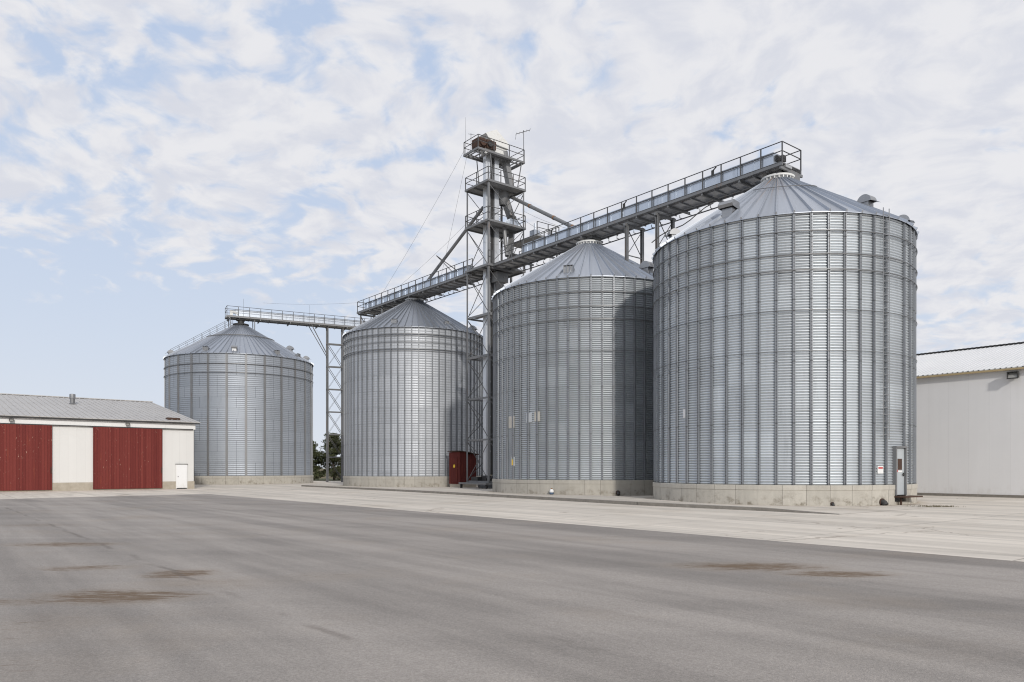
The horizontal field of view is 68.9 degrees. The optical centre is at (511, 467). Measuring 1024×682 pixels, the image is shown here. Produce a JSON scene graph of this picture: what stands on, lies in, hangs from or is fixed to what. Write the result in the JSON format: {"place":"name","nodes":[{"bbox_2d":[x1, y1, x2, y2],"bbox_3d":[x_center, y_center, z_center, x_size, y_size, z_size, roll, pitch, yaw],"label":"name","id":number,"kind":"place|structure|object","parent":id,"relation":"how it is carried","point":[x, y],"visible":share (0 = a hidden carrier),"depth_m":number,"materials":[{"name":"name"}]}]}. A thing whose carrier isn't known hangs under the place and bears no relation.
{"place":"outdoors","nodes":[
{"label":"outdoors","id":0,"kind":"place"},
{"bbox_2d":[313,468,340,480],"bbox_3d":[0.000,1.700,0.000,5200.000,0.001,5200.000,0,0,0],"label":"ground","id":1,"kind":"structure","parent":0,"point":[324,479],"depth_m":120.13,"materials":[{"name":"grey plant"}]},
{"bbox_2d":[313,441,325,473],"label":"tree","id":2,"kind":"object","parent":1,"relation":"on","point":[316,461],"visible":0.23,"depth_m":103.37,"materials":[{"name":"green plant"}]},
{"bbox_2d":[313,473,325,479],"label":"shrub","id":3,"kind":"object","parent":1,"relation":"on","point":[317,476],"visible":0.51,"depth_m":100.93,"materials":[{"name":"green plant"}]},
{"bbox_2d":[313,433,340,479],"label":"tree","id":4,"kind":"object","parent":1,"relation":"on","point":[332,453],"visible":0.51,"depth_m":102.12,"materials":[{"name":"green plant"}]},
{"bbox_2d":[329,466,340,480],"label":"shrub","id":5,"kind":"object","parent":1,"relation":"on","point":[335,474],"visible":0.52,"depth_m":100.11,"materials":[{"name":"green plant"}]},
{"bbox_2d":[0,494,1023,681],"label":"asphalt yard","id":6,"kind":"structure","parent":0,"point":[189,588],"depth_m":9.44,"materials":[{"name":"grey asphalt"}]},
{"bbox_2d":[0,481,1023,561],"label":"concrete yard","id":7,"kind":"structure","parent":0,"point":[985,527],"depth_m":26.04,"materials":[{"name":"grey concrete"}]},
{"bbox_2d":[0,393,199,491],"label":"barn","id":8,"kind":"structure","parent":7,"relation":"on","point":[54,443],"depth_m":56.89,"materials":[{"name":"metal"}]},
{"bbox_2d":[0,424,51,490],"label":"sliding door","id":9,"kind":"structure","parent":8,"relation":"in","point":[25,450],"depth_m":53.32,"materials":[{"name":"red metal"}]},
{"bbox_2d":[69,394,75,403],"bbox_3d":[-37.023,-5.760,62.888,0.600,0.970,0.600,0,0,-41],"label":"flue pipe","id":10,"kind":"object","parent":8,"relation":"on","point":[72,397],"visible":0.92,"depth_m":62.71,"materials":[{"name":"metal"}]},
{"bbox_2d":[93,427,161,488],"bbox_3d":[-29.632,-0.750,57.731,4.880,4.700,0.130,0,0,-41],"label":"sliding door","id":11,"kind":"structure","parent":8,"relation":"in","point":[123,458],"depth_m":57.59,"materials":[{"name":"red metal"}]},
{"bbox_2d":[177,465,186,487],"bbox_3d":[-26.649,0.690,60.274,0.730,1.820,0.060,0,0,-41],"label":"side door","id":12,"kind":"structure","parent":8,"relation":"in","point":[181,469],"depth_m":60.29,"materials":[{"name":"grey metal"}]},
{"bbox_2d":[163,319,313,484],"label":"grain silo","id":13,"kind":"object","parent":7,"relation":"on","point":[242,393],"visible":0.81,"depth_m":77.41,"materials":[{"name":"grey metal"}]},
{"bbox_2d":[309,324,343,481],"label":"lattice tower","id":14,"kind":"structure","parent":7,"relation":"on","point":[328,367],"depth_m":88.67,"materials":[{"name":"metal"}]},
{"bbox_2d":[225,305,365,329],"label":"conveyor","id":15,"kind":"object","parent":14,"relation":"on","point":[241,316],"visible":0.73,"depth_m":86.16,"materials":[{"name":"metal"}]},
{"bbox_2d":[301,485,837,514],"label":"kerb","id":16,"kind":"structure","parent":7,"relation":"on","point":[639,503],"depth_m":35.86,"materials":[{"name":"concrete"}]},
{"bbox_2d":[306,483,925,513],"bbox_3d":[2.542,1.619,56.266,20.773,0.137,58.128,0,0,-36],"label":"concrete pad","id":17,"kind":"object","parent":7,"relation":"on","point":[824,509],"visible":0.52,"depth_m":35.78,"materials":[{"name":"grey concrete"}]},
{"bbox_2d":[342,298,482,486],"bbox_3d":[-8.930,-6.825,68.400,12.955,17.250,12.955,0,0,0],"label":"grain silo","id":18,"kind":"object","parent":17,"relation":"on","point":[405,393],"visible":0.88,"depth_m":62.82,"materials":[{"name":"metal"}]},
{"bbox_2d":[360,308,383,323],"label":"conveyor trestle","id":19,"kind":"object","parent":18,"relation":"on","point":[381,312],"visible":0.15,"depth_m":73.49,"materials":[{"name":"metal"}]},
{"bbox_2d":[447,451,478,486],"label":"shed","id":20,"kind":"structure","parent":17,"relation":"on","point":[457,467],"depth_m":61.56,"materials":[{"name":"metal"}]},
{"bbox_2d":[451,458,457,481],"bbox_3d":[-4.756,0.150,61.575,0.047,2.000,0.900,0,0,-38],"label":"door","id":21,"kind":"structure","parent":20,"relation":"in","point":[454,461],"depth_m":61.53,"materials":[{"name":"red metal"}]},
{"bbox_2d":[459,477,492,488],"bbox_3d":[-1.435,1.150,59.672,4.350,0.900,3.650,0,0,-38],"label":"pit frame","id":22,"kind":"object","parent":17,"relation":"on","point":[485,485],"visible":0.41,"depth_m":58.85,"materials":[{"name":"metal"}]},
{"bbox_2d":[472,129,508,480],"bbox_3d":[-1.653,-12.650,59.263,2.900,28.300,1.220,0,0,-38],"label":"bucket elevator","id":23,"kind":"object","parent":22,"relation":"on","point":[494,197],"visible":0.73,"depth_m":59.05,"materials":[{"name":"grey metal"}]},
{"bbox_2d":[463,134,525,482],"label":"elevator tower","id":24,"kind":"structure","parent":22,"relation":"on","point":[477,190],"depth_m":58.84,"materials":[{"name":"metal"}]},
{"bbox_2d":[357,258,482,316],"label":"conveyor","id":25,"kind":"object","parent":24,"relation":"attached to","point":[454,279],"visible":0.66,"depth_m":66.11,"materials":[{"name":"metal"}]},
{"bbox_2d":[436,255,453,270],"bbox_3d":[-5.533,-17.375,63.318,2.651,1.800,0.109,0,0,43],"label":"stay bracket","id":26,"kind":"object","parent":25,"relation":"attached to","point":[445,262],"visible":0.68,"depth_m":63.43,"materials":[{"name":"metal"}]},
{"bbox_2d":[383,153,462,291],"bbox_3d":[-8.474,-20.700,66.050,0.016,8.016,18.332,0,0,-31],"label":"guy wire","id":27,"kind":"object","parent":24,"relation":"attached to","point":[426,218],"visible":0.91,"depth_m":63.91,"materials":[{"name":"grey metal"}]},
{"bbox_2d":[427,206,482,279],"bbox_3d":[-5.150,-18.475,63.225,0.270,4.695,9.734,0,0,-36],"label":"spout pipe","id":28,"kind":"object","parent":24,"relation":"attached to","point":[463,233],"visible":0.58,"depth_m":62.65,"materials":[{"name":"grey metal"}]},
{"bbox_2d":[491,151,514,290],"bbox_3d":[-0.490,-19.425,59.721,2.391,12.064,1.839,0,0,-38],"label":"discharge chute","id":29,"kind":"object","parent":24,"relation":"attached to","point":[502,278],"visible":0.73,"depth_m":59.74,"materials":[{"name":"metal"}]},
{"bbox_2d":[506,215,517,225],"bbox_3d":[0.012,-19.635,59.417,0.800,0.950,0.550,0,0,-38],"label":"drive machine","id":30,"kind":"object","parent":24,"relation":"on","point":[510,220],"visible":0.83,"depth_m":59.22,"materials":[{"name":"grey metal"}]},
{"bbox_2d":[515,128,530,160],"bbox_3d":[0.857,-26.019,60.248,1.223,2.638,0.507,0,0,-10],"label":"antenna","id":31,"kind":"object","parent":24,"relation":"on","point":[523,141],"visible":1,"depth_m":60.23,"materials":[{"name":"metal"}]},
{"bbox_2d":[510,195,573,226],"bbox_3d":[2.350,-19.075,55.800,0.320,5.695,9.984,0,0,-29],"label":"spout pipe","id":32,"kind":"object","parent":24,"relation":"attached to","point":[549,215],"visible":0.77,"depth_m":55.92,"materials":[{"name":"grey metal"}]},
{"bbox_2d":[491,240,653,495],"bbox_3d":[5.170,-6.675,50.200,13.156,16.950,13.156,0,0,0],"label":"grain silo","id":33,"kind":"object","parent":17,"relation":"on","point":[573,370],"visible":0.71,"depth_m":44.33,"materials":[{"name":"metal"}]},
{"bbox_2d":[623,223,644,263],"bbox_3d":[7.778,-14.040,47.408,1.900,2.640,0.340,0,0,-38],"label":"conveyor trestle","id":34,"kind":"object","parent":33,"relation":"on","point":[627,233],"visible":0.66,"depth_m":47.28,"materials":[{"name":"metal"}]},
{"bbox_2d":[490,141,802,274],"bbox_3d":[6.868,-15.946,48.712,2.162,1.692,25.027,0,0,-38],"label":"conveyor","id":35,"kind":"object","parent":33,"relation":"on","point":[719,187],"visible":0.77,"depth_m":45.13,"materials":[{"name":"metal"}]},
{"bbox_2d":[510,221,558,282],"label":"side platform","id":36,"kind":"structure","parent":35,"relation":"attached to","point":[535,237],"depth_m":60.28,"materials":[{"name":"metal"}]},
{"bbox_2d":[651,172,922,505],"bbox_3d":[13.889,-6.775,39.500,13.484,17.150,13.161,0,0,0],"label":"grain silo","id":37,"kind":"object","parent":17,"relation":"on","point":[784,337],"visible":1,"depth_m":33.88,"materials":[{"name":"metal"}]},
{"bbox_2d":[654,212,675,251],"bbox_3d":[9.320,-6.865,45.467,1.900,16.990,0.340,0,0,-38],"label":"conveyor trestle","id":38,"kind":"object","parent":37,"relation":"on","point":[657,215],"visible":0.17,"depth_m":45.04,"materials":[{"name":"metal"}]},
{"bbox_2d":[879,498,887,505],"bbox_3d":[16.662,1.548,33.457,0.351,0.368,0.398,0,0,-23],"label":"pipe stub","id":39,"kind":"object","parent":37,"relation":"attached to","point":[883,502],"visible":0.96,"depth_m":33.39,"materials":[{"name":"grey metal"}]},
{"bbox_2d":[897,448,904,494],"bbox_3d":[17.795,0.160,34.254,0.774,2.140,0.120,0,0,-35],"label":"door","id":40,"kind":"structure","parent":37,"relation":"in","point":[900,451],"depth_m":34.31,"materials":[{"name":"grey paint"}]},
{"bbox_2d":[910,505,956,506],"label":"weeds","id":41,"kind":"object","parent":7,"relation":"on","point":[936,506],"visible":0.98,"depth_m":32.57,"materials":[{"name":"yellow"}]},
{"bbox_2d":[916,342,1023,497],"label":"hall","id":42,"kind":"structure","parent":7,"relation":"on","point":[970,426],"depth_m":44.40,"materials":[{"name":"metal"}]},
{"bbox_2d":[1007,371,1018,378],"bbox_3d":[28.337,-5.226,42.171,0.500,0.412,0.550,0,0,-38],"label":"floodlight","id":43,"kind":"object","parent":42,"relation":"attached to","point":[1013,375],"visible":1,"depth_m":42.06,"materials":[{"name":"grey metal"}]},
{"bbox_2d":[0,0,1023,467],"label":"sky","id":44,"kind":"structure","parent":0,"point":[166,165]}
]}

